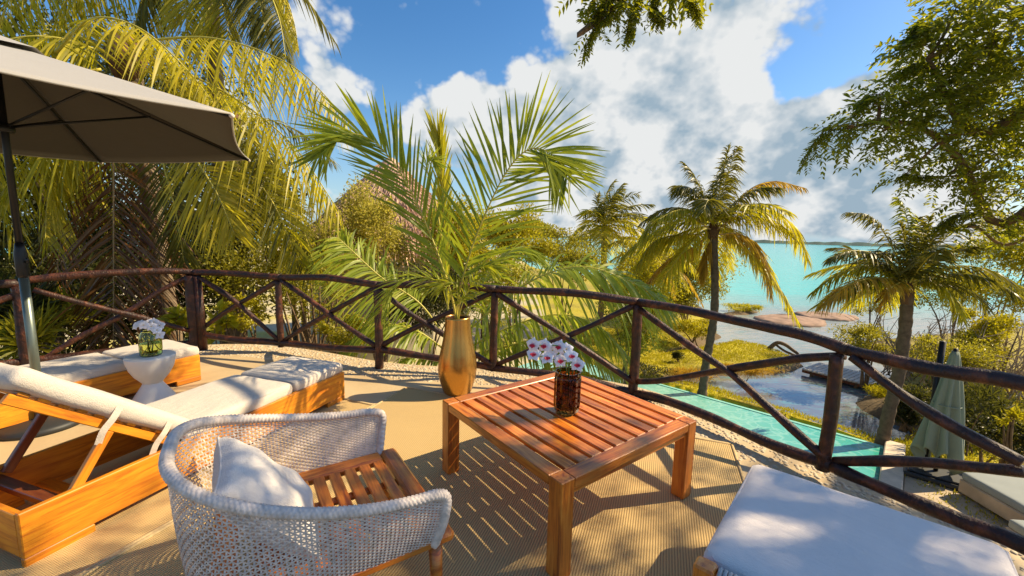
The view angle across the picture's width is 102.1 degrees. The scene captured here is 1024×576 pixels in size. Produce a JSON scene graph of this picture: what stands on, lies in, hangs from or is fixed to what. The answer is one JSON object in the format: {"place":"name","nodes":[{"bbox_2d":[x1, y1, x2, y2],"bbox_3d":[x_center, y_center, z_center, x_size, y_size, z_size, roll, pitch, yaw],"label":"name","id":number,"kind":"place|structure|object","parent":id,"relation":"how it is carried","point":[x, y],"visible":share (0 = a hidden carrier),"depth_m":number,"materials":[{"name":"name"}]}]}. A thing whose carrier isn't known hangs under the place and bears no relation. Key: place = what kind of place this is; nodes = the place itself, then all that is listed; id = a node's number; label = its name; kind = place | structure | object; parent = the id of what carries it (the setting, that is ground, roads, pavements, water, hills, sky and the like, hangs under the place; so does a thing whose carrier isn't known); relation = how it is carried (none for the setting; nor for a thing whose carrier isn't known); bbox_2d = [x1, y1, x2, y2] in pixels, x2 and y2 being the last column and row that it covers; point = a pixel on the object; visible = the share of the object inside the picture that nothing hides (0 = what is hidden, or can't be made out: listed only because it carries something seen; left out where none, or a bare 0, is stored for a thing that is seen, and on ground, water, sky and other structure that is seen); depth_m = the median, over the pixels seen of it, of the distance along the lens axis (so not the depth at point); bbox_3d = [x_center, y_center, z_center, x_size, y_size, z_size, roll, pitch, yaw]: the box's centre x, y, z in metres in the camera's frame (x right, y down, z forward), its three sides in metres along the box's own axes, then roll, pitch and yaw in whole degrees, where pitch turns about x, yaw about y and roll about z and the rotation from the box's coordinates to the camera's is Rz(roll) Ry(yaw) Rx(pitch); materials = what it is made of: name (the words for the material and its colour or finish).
{"place":"outdoors","nodes":[
{"label":"outdoors","id":0,"kind":"place"},
{"bbox_2d":[0,224,1023,440],"bbox_3d":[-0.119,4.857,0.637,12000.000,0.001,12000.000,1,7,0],"label":"lake water","id":1,"kind":"structure","parent":0,"point":[798,389],"depth_m":26.17,"materials":[{"name":"teal liquid"}]},
{"bbox_2d":[753,314,826,326],"bbox_3d":[17.166,2.220,25.473,4.176,0.808,3.579,1,7,0],"label":"rock slab","id":2,"kind":"object","parent":1,"relation":"in","point":[786,320],"visible":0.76,"depth_m":24.87,"materials":[{"name":"beige stone"}]},
{"bbox_2d":[794,311,858,321],"bbox_3d":[20.704,2.085,27.174,3.763,0.805,2.978,1,7,0],"label":"rock slab","id":3,"kind":"object","parent":1,"relation":"in","point":[834,316],"visible":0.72,"depth_m":26.63,"materials":[{"name":"beige stone"}]},
{"bbox_2d":[802,362,875,388],"bbox_3d":[11.795,3.690,14.972,1.500,1.325,1.925,-4,9,-33],"label":"dock","id":4,"kind":"object","parent":1,"relation":"in","point":[849,377],"visible":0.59,"depth_m":14.84,"materials":[{"name":"grey wood"}]},
{"bbox_2d":[0,344,1023,574],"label":"terrace floor","id":5,"kind":"structure","parent":0,"point":[357,386],"depth_m":4.21,"materials":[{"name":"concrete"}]},
{"bbox_2d":[0,339,200,428],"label":"sun lounger","id":6,"kind":"object","parent":5,"relation":"on","point":[106,371],"visible":0.61,"depth_m":3.73,"materials":[{"name":"brown wood"}]},
{"bbox_2d":[0,35,250,441],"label":"parasol","id":7,"kind":"object","parent":5,"relation":"on","point":[50,107],"visible":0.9,"depth_m":3.44,"materials":[{"name":"beige fabric"}]},
{"bbox_2d":[123,350,175,403],"bbox_3d":[-3.239,0.820,3.733,0.360,0.447,0.360,1,7,0],"label":"side table","id":8,"kind":"object","parent":5,"relation":"on","point":[150,374],"visible":0.75,"depth_m":3.64,"materials":[{"name":"white ceramic"}]},
{"bbox_2d":[138,329,162,356],"bbox_3d":[-3.213,0.483,3.679,0.164,0.232,0.164,1,7,0],"label":"glass jar","id":9,"kind":"object","parent":8,"relation":"on","point":[149,345],"visible":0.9,"depth_m":3.62,"materials":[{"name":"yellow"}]},
{"bbox_2d":[132,318,164,338],"bbox_3d":[-3.217,0.423,3.670,0.260,0.319,0.140,1,7,0],"label":"flower spray","id":10,"kind":"object","parent":9,"relation":"in","point":[154,325],"visible":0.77,"depth_m":3.64,"materials":[{"name":"white plant"}]},
{"bbox_2d":[0,398,374,575],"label":"rug","id":11,"kind":"object","parent":5,"relation":"on","point":[120,530],"visible":0.17,"depth_m":2.19,"materials":[{"name":"beige fabric"}]},
{"bbox_2d":[0,356,344,567],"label":"sun lounger","id":12,"kind":"object","parent":11,"relation":"on","point":[59,515],"visible":0.98,"depth_m":2.32,"materials":[{"name":"brown wood"}]},
{"bbox_2d":[78,387,744,575],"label":"rug","id":13,"kind":"object","parent":5,"relation":"on","point":[638,518],"visible":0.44,"depth_m":2.40,"materials":[{"name":"beige fabric"}]},
{"bbox_2d":[158,408,453,575],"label":"wicker armchair","id":14,"kind":"object","parent":13,"relation":"on","point":[412,505],"visible":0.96,"depth_m":1.58,"materials":[{"name":"white wicker"}]},
{"bbox_2d":[212,437,321,558],"bbox_3d":[-0.970,0.816,1.635,0.198,0.476,0.477,-47,29,-19],"label":"pillow","id":15,"kind":"object","parent":14,"relation":"on","point":[244,471],"visible":0.68,"depth_m":1.54,"materials":[{"name":"white fabric"}]},
{"bbox_2d":[442,373,695,575],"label":"coffee table","id":16,"kind":"object","parent":13,"relation":"on","point":[603,431],"visible":0.85,"depth_m":2.41,"materials":[{"name":"brown wood"}]},
{"bbox_2d":[553,367,581,415],"bbox_3d":[0.345,0.645,2.584,0.168,0.262,0.168,1,7,0],"label":"glass jar","id":17,"kind":"object","parent":16,"relation":"on","point":[567,393],"visible":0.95,"depth_m":2.52,"materials":[{"name":"brown"}]},
{"bbox_2d":[527,337,584,374],"bbox_3d":[0.262,0.519,2.503,0.326,0.459,0.164,-2,8,-24],"label":"orchid spray","id":18,"kind":"object","parent":17,"relation":"in","point":[565,351],"visible":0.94,"depth_m":2.49,"materials":[{"name":"white plant"}]},
{"bbox_2d":[692,465,1018,575],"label":"cushioned seat","id":19,"kind":"object","parent":13,"relation":"on","point":[773,522],"visible":1,"depth_m":1.61,"materials":[{"name":"white fabric"}]},
{"bbox_2d":[438,314,476,396],"bbox_3d":[-0.540,0.665,4.108,0.383,0.778,0.383,1,7,0],"label":"floor vase","id":20,"kind":"object","parent":5,"relation":"on","point":[457,366],"visible":0.98,"depth_m":3.97,"materials":[{"name":"gold metal"}]},
{"bbox_2d":[285,70,606,325],"bbox_3d":[-0.561,-0.692,3.807,2.831,2.509,0.747,2,7,3],"label":"palm cutting","id":21,"kind":"object","parent":20,"relation":"in","point":[556,169],"visible":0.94,"depth_m":3.82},
{"bbox_2d":[0,268,1023,554],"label":"railing","id":22,"kind":"object","parent":5,"relation":"on","point":[818,456],"visible":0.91,"depth_m":3.82,"materials":[{"name":"brown wood"}]},
{"bbox_2d":[199,344,1023,575],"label":"pebble border","id":23,"kind":"object","parent":5,"relation":"on","point":[861,493],"visible":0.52,"depth_m":4.45,"materials":[{"name":"stone"}]},
{"bbox_2d":[0,247,1023,472],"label":"ground","id":24,"kind":"structure","parent":0,"point":[871,405],"depth_m":17.44,"materials":[{"name":"green plant"}]},
{"bbox_2d":[0,267,12,359],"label":"strappy plant","id":25,"kind":"object","parent":24,"relation":"on","point":[1,312],"visible":0.07,"depth_m":6.63,"materials":[{"name":"green plant"}]},
{"bbox_2d":[0,270,75,354],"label":"strappy plant","id":26,"kind":"object","parent":24,"relation":"on","point":[37,300],"visible":0.29,"depth_m":6.56,"materials":[{"name":"green plant"}]},
{"bbox_2d":[0,299,82,365],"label":"strappy plant","id":27,"kind":"object","parent":24,"relation":"on","point":[8,338],"visible":0.34,"depth_m":5.99,"materials":[{"name":"green plant"}]},
{"bbox_2d":[3,281,119,353],"bbox_3d":[-7.403,1.724,7.041,1.730,3.794,1.368,1,7,0],"label":"strappy plant","id":28,"kind":"object","parent":24,"relation":"on","point":[68,304],"visible":0.3,"depth_m":6.80,"materials":[{"name":"green plant"}]},
{"bbox_2d":[0,212,129,338],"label":"tree","id":29,"kind":"object","parent":24,"relation":"on","point":[25,243],"visible":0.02,"depth_m":11.52,"materials":[{"name":"green plant"}]},
{"bbox_2d":[0,156,137,268],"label":"coconut palm","id":30,"kind":"object","parent":24,"relation":"on","point":[9,235],"visible":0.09,"depth_m":7.44,"materials":[{"name":"green plant"}]},
{"bbox_2d":[0,235,157,359],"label":"shrub","id":31,"kind":"object","parent":24,"relation":"on","point":[9,267],"visible":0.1,"depth_m":8.26,"materials":[{"name":"green plant"}]},
{"bbox_2d":[0,21,184,353],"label":"coconut palm","id":32,"kind":"object","parent":24,"relation":"on","point":[125,164],"visible":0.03,"depth_m":10.29,"materials":[{"name":"green plant"}]},
{"bbox_2d":[0,155,197,353],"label":"tree","id":33,"kind":"object","parent":24,"relation":"on","point":[34,204],"visible":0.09,"depth_m":10.10,"materials":[{"name":"green plant"}]},
{"bbox_2d":[0,0,269,348],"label":"tree","id":34,"kind":"object","parent":24,"relation":"on","point":[104,67],"visible":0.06,"depth_m":11.24,"materials":[{"name":"green plant"}]},
{"bbox_2d":[67,229,257,348],"bbox_3d":[-7.107,1.064,8.768,2.784,4.688,2.863,1,7,0],"label":"shrub","id":35,"kind":"object","parent":24,"relation":"on","point":[181,298],"visible":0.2,"depth_m":8.38,"materials":[{"name":"green plant"}]},
{"bbox_2d":[0,0,341,343],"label":"coconut palm","id":36,"kind":"object","parent":24,"relation":"on","point":[210,20],"visible":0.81,"depth_m":7.80,"materials":[{"name":"green plant"}]},
{"bbox_2d":[156,303,186,340],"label":"broadleaf plant","id":37,"kind":"object","parent":24,"relation":"on","point":[178,311],"visible":0.27,"depth_m":6.55,"materials":[{"name":"green plant"}]},
{"bbox_2d":[161,307,188,340],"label":"broadleaf plant","id":38,"kind":"object","parent":24,"relation":"on","point":[169,316],"visible":0.12,"depth_m":6.49,"materials":[{"name":"green plant"}]},
{"bbox_2d":[0,16,354,352],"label":"coconut palm","id":39,"kind":"object","parent":24,"relation":"on","point":[126,57],"visible":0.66,"depth_m":6.58,"materials":[{"name":"green plant"}]},
{"bbox_2d":[65,135,320,319],"bbox_3d":[-8.072,-0.691,10.966,6.063,7.552,4.699,6,9,31],"label":"tree","id":40,"kind":"object","parent":24,"relation":"on","point":[249,290],"visible":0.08,"depth_m":10.44,"materials":[{"name":"green plant"}]},
{"bbox_2d":[187,310,239,344],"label":"broadleaf plant","id":41,"kind":"object","parent":24,"relation":"on","point":[211,341],"visible":0.17,"depth_m":6.61,"materials":[{"name":"green plant"}]},
{"bbox_2d":[205,298,238,343],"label":"broadleaf plant","id":42,"kind":"object","parent":24,"relation":"on","point":[221,306],"visible":0.32,"depth_m":6.58,"materials":[{"name":"green plant"}]},
{"bbox_2d":[133,54,341,343],"bbox_3d":[-7.424,-1.317,11.200,4.942,9.167,5.853,1,7,0],"label":"coconut palm","id":43,"kind":"object","parent":24,"relation":"on","point":[232,108],"visible":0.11,"depth_m":10.55,"materials":[{"name":"green plant"}]},
{"bbox_2d":[208,291,271,343],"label":"shrub","id":44,"kind":"object","parent":24,"relation":"on","point":[256,311],"visible":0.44,"depth_m":7.57,"materials":[{"name":"green plant"}]},
{"bbox_2d":[178,230,324,344],"bbox_3d":[-5.834,0.951,9.555,2.978,4.764,2.798,1,7,0],"label":"shrub","id":45,"kind":"object","parent":24,"relation":"on","point":[241,263],"visible":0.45,"depth_m":8.97,"materials":[{"name":"green plant"}]},
{"bbox_2d":[252,227,354,349],"bbox_3d":[-4.654,1.008,9.300,2.097,4.769,1.193,1,7,0],"label":"shrub","id":46,"kind":"object","parent":24,"relation":"on","point":[270,269],"visible":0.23,"depth_m":9.03,"materials":[{"name":"green plant"}]},
{"bbox_2d":[264,263,366,350],"bbox_3d":[-3.977,1.485,8.584,1.892,4.048,1.596,-2,8,-27],"label":"shrub","id":47,"kind":"object","parent":24,"relation":"on","point":[296,298],"visible":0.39,"depth_m":8.25,"materials":[{"name":"green plant"}]},
{"bbox_2d":[297,208,366,353],"bbox_3d":[-4.690,0.568,10.812,1.949,5.250,1.526,1,7,0],"label":"shrub","id":48,"kind":"object","parent":24,"relation":"on","point":[317,237],"visible":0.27,"depth_m":10.36,"materials":[{"name":"green plant"}]},
{"bbox_2d":[311,312,370,356],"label":"shrub","id":49,"kind":"object","parent":24,"relation":"on","point":[324,329],"visible":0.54,"depth_m":7.38,"materials":[{"name":"green plant"}]},
{"bbox_2d":[334,173,414,361],"bbox_3d":[-3.797,0.034,11.248,2.185,6.238,2.444,1,7,0],"label":"tree","id":50,"kind":"object","parent":24,"relation":"on","point":[367,211],"visible":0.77,"depth_m":10.85,"materials":[{"name":"green plant"}]},
{"bbox_2d":[280,158,485,361],"bbox_3d":[-4.940,-1.493,16.995,8.524,7.500,8.590,1,7,0],"label":"thatched hut","id":51,"kind":"object","parent":24,"relation":"on","point":[411,227],"visible":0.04,"depth_m":14.68,"materials":[{"name":"plant"}]},
{"bbox_2d":[367,256,479,365],"bbox_3d":[-2.271,1.211,10.715,3.462,4.123,2.460,8,10,40],"label":"tree","id":52,"kind":"object","parent":24,"relation":"on","point":[439,301],"visible":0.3,"depth_m":10.07,"materials":[{"name":"green plant"}]},
{"bbox_2d":[412,191,496,304],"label":"tree","id":53,"kind":"object","parent":24,"relation":"on","point":[462,243],"visible":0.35,"depth_m":11.91,"materials":[{"name":"green plant"}]},
{"bbox_2d":[427,246,540,353],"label":"tree","id":54,"kind":"object","parent":24,"relation":"on","point":[520,272],"visible":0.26,"depth_m":12.86,"materials":[{"name":"green plant"}]},
{"bbox_2d":[305,108,683,384],"bbox_3d":[-0.334,0.422,7.148,5.945,7.097,3.374,1,7,0],"label":"young palm","id":55,"kind":"object","parent":24,"relation":"on","point":[596,278],"visible":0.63,"depth_m":6.74,"materials":[{"name":"green plant"}]},
{"bbox_2d":[471,200,558,341],"bbox_3d":[0.025,-0.543,16.966,3.701,6.084,3.083,1,7,0],"label":"tree","id":56,"kind":"object","parent":24,"relation":"on","point":[525,233],"visible":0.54,"depth_m":16.46,"materials":[{"name":"green plant"}]},
{"bbox_2d":[515,221,556,266],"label":"tree","id":57,"kind":"object","parent":24,"relation":"on","point":[545,224],"visible":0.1,"depth_m":57.17,"materials":[{"name":"green plant"}]},
{"bbox_2d":[520,224,609,331],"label":"tree","id":58,"kind":"object","parent":24,"relation":"on","point":[572,257],"visible":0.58,"depth_m":17.67,"materials":[{"name":"green plant"}]},
{"bbox_2d":[565,179,680,324],"bbox_3d":[5.498,-1.586,20.977,6.037,7.778,5.720,1,7,0],"label":"coconut palm","id":59,"kind":"object","parent":24,"relation":"on","point":[604,230],"visible":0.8,"depth_m":20.11,"materials":[{"name":"green plant"}]},
{"bbox_2d":[595,287,669,384],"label":"shrub","id":60,"kind":"object","parent":24,"relation":"on","point":[621,336],"visible":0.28,"depth_m":11.98,"materials":[{"name":"green plant"}]},
{"bbox_2d":[600,248,689,322],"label":"shrub","id":61,"kind":"object","parent":24,"relation":"on","point":[646,276],"visible":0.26,"depth_m":16.81,"materials":[{"name":"green plant"}]},
{"bbox_2d":[624,361,677,378],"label":"shrub","id":62,"kind":"object","parent":24,"relation":"on","point":[650,373],"visible":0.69,"depth_m":13.71,"materials":[{"name":"green plant"}]},
{"bbox_2d":[602,231,703,330],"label":"coconut palm","id":63,"kind":"object","parent":24,"relation":"on","point":[626,240],"visible":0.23,"depth_m":18.74,"materials":[{"name":"green plant"}]},
{"bbox_2d":[671,350,684,362],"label":"clipped bush","id":64,"kind":"object","parent":24,"relation":"on","point":[678,355],"visible":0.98,"depth_m":15.26,"materials":[{"name":"green plant"}]},
{"bbox_2d":[669,318,708,345],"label":"shrub","id":65,"kind":"object","parent":24,"relation":"on","point":[694,326],"visible":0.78,"depth_m":17.48,"materials":[{"name":"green plant"}]},
{"bbox_2d":[663,365,723,382],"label":"grass tuft","id":66,"kind":"object","parent":24,"relation":"on","point":[683,370],"visible":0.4,"depth_m":13.56,"materials":[{"name":"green plant"}]},
{"bbox_2d":[651,241,746,323],"bbox_3d":[9.620,-0.443,22.194,5.160,5.004,3.890,1,7,0],"label":"shrub","id":67,"kind":"object","parent":24,"relation":"on","point":[691,297],"visible":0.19,"depth_m":21.35,"materials":[{"name":"green plant"}]},
{"bbox_2d":[614,143,813,395],"bbox_3d":[5.727,-0.300,12.144,4.879,7.529,4.746,-6,10,-43],"label":"coconut palm","id":68,"kind":"object","parent":24,"relation":"on","point":[712,217],"visible":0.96,"depth_m":11.54,"materials":[{"name":"green plant"}]},
{"bbox_2d":[585,364,883,448],"bbox_3d":[5.001,3.783,12.742,9.506,1.430,0.137,9,10,44],"label":"pool edge","id":69,"kind":"object","parent":24,"relation":"on","point":[810,426],"visible":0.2,"depth_m":11.04,"materials":[{"name":"beige stone"}]},
{"bbox_2d":[722,302,763,312],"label":"grass tuft","id":70,"kind":"object","parent":24,"relation":"on","point":[748,307],"visible":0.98,"depth_m":27.69,"materials":[{"name":"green plant"}]},
{"bbox_2d":[724,361,784,380],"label":"grass tuft","id":71,"kind":"object","parent":24,"relation":"on","point":[758,372],"visible":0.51,"depth_m":14.03,"materials":[{"name":"green plant"}]},
{"bbox_2d":[768,341,798,354],"bbox_3d":[11.268,2.492,17.234,1.149,0.523,0.299,9,10,44],"label":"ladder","id":72,"kind":"object","parent":24,"relation":"on","point":[777,344],"visible":0.84,"depth_m":17.21,"materials":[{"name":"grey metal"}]},
{"bbox_2d":[556,0,1023,265],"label":"shade tree","id":73,"kind":"object","parent":24,"relation":"on","point":[963,110],"visible":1,"depth_m":7.15,"materials":[{"name":"green plant"}]},
{"bbox_2d":[826,321,895,387],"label":"shrub","id":74,"kind":"object","parent":24,"relation":"on","point":[870,332],"visible":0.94,"depth_m":13.29,"materials":[{"name":"green plant"}]},
{"bbox_2d":[844,275,887,362],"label":"shrub","id":75,"kind":"object","parent":24,"relation":"on","point":[857,312],"visible":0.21,"depth_m":16.25,"materials":[{"name":"green plant"}]},
{"bbox_2d":[863,383,886,397],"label":"grass tuft","id":76,"kind":"object","parent":24,"relation":"on","point":[880,390],"visible":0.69,"depth_m":12.78,"materials":[{"name":"green plant"}]},
{"bbox_2d":[879,441,905,489],"bbox_3d":[7.084,4.418,7.869,0.337,1.540,4.550,9,10,44],"label":"pool coping","id":77,"kind":"object","parent":24,"relation":"on","point":[893,476],"visible":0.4,"depth_m":8.19,"materials":[{"name":"stone"}]},
{"bbox_2d":[883,383,930,432],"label":"shrub","id":78,"kind":"object","parent":24,"relation":"on","point":[906,415],"visible":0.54,"depth_m":10.31,"materials":[{"name":"green plant"}]},
{"bbox_2d":[803,197,1023,445],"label":"coconut palm","id":79,"kind":"object","parent":24,"relation":"on","point":[923,258],"visible":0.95,"depth_m":8.77,"materials":[{"name":"green plant"}]},
{"bbox_2d":[845,301,1017,380],"bbox_3d":[13.475,1.497,14.204,3.715,3.231,4.045,1,7,0],"label":"shrub","id":80,"kind":"object","parent":24,"relation":"on","point":[888,371],"visible":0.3,"depth_m":14.22,"materials":[{"name":"green plant"}]},
{"bbox_2d":[872,266,1023,352],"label":"shrub","id":81,"kind":"object","parent":24,"relation":"on","point":[995,294],"visible":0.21,"depth_m":14.46,"materials":[{"name":"green plant"}]},
{"bbox_2d":[877,305,1023,391],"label":"shrub","id":82,"kind":"object","parent":24,"relation":"on","point":[944,329],"visible":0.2,"depth_m":12.92,"materials":[{"name":"green plant"}]},
{"bbox_2d":[885,379,1023,453],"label":"shrub","id":83,"kind":"object","parent":24,"relation":"on","point":[988,428],"visible":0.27,"depth_m":9.59,"materials":[{"name":"green plant"}]},
{"bbox_2d":[909,333,1010,384],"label":"shrub","id":84,"kind":"object","parent":24,"relation":"on","point":[972,357],"visible":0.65,"depth_m":11.01,"materials":[{"name":"green plant"}]},
{"bbox_2d":[914,308,1023,409],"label":"dead bush","id":85,"kind":"object","parent":24,"relation":"on","point":[1011,370],"visible":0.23,"depth_m":11.64,"materials":[{"name":"plant"}]},
{"bbox_2d":[945,212,1023,365],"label":"shrub","id":86,"kind":"object","parent":24,"relation":"on","point":[1012,257],"visible":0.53,"depth_m":15.12,"materials":[{"name":"green plant"}]},
{"bbox_2d":[970,443,999,462],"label":"shrub","id":87,"kind":"object","parent":24,"relation":"on","point":[980,454],"visible":0.3,"depth_m":8.39,"materials":[{"name":"green plant"}]},
{"bbox_2d":[948,306,1023,402],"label":"shrub","id":88,"kind":"object","parent":24,"relation":"on","point":[995,326],"visible":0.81,"depth_m":11.73,"materials":[{"name":"green plant"}]},
{"bbox_2d":[963,365,1023,455],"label":"strappy plant","id":89,"kind":"object","parent":24,"relation":"on","point":[988,391],"visible":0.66,"depth_m":8.82,"materials":[{"name":"green plant"}]},
{"bbox_2d":[979,294,1023,402],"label":"shrub","id":90,"kind":"object","parent":24,"relation":"on","point":[1015,372],"visible":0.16,"depth_m":12.45,"materials":[{"name":"green plant"}]},
{"bbox_2d":[992,405,1023,463],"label":"shrub","id":91,"kind":"object","parent":24,"relation":"on","point":[1016,413],"visible":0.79,"depth_m":8.34,"materials":[{"name":"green plant"}]},
{"bbox_2d":[0,0,1023,244],"label":"sky","id":92,"kind":"structure","parent":0,"point":[757,73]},
{"bbox_2d":[34,223,1016,249],"bbox_3d":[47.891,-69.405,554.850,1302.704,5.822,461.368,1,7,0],"label":"shore","id":93,"kind":"structure","parent":0,"point":[830,243],"depth_m":554.85,"materials":[{"name":"green plant"}]},
{"bbox_2d":[518,360,883,479],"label":"pool water","id":94,"kind":"structure","parent":0,"point":[769,427],"depth_m":10.28,"materials":[{"name":"teal liquid"}]},
{"bbox_2d":[572,328,1023,526],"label":"grass","id":95,"kind":"structure","parent":0,"point":[711,388],"depth_m":15.10,"materials":[{"name":"green plant"}]},
{"bbox_2d":[903,475,1008,528],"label":"pool deck","id":96,"kind":"structure","parent":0,"point":[909,483],"depth_m":7.46,"materials":[{"name":"beige stone"}]},
{"bbox_2d":[903,341,964,490],"bbox_3d":[8.324,2.391,7.958,0.920,2.675,0.720,8,10,43],"label":"closed parasol","id":97,"kind":"object","parent":96,"relation":"on","point":[948,400],"visible":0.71,"depth_m":7.88,"materials":[{"name":"fabric"}]},
{"bbox_2d":[958,472,1023,520],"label":"daybed","id":98,"kind":"object","parent":96,"relation":"on","point":[1001,496],"visible":0.93,"depth_m":7.11,"materials":[{"name":"grey fabric"}]},
{"bbox_2d":[1006,519,1023,535],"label":"daybed","id":99,"kind":"object","parent":96,"relation":"on","point":[1015,526],"visible":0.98,"depth_m":6.20,"materials":[{"name":"grey fabric"}]}
]}

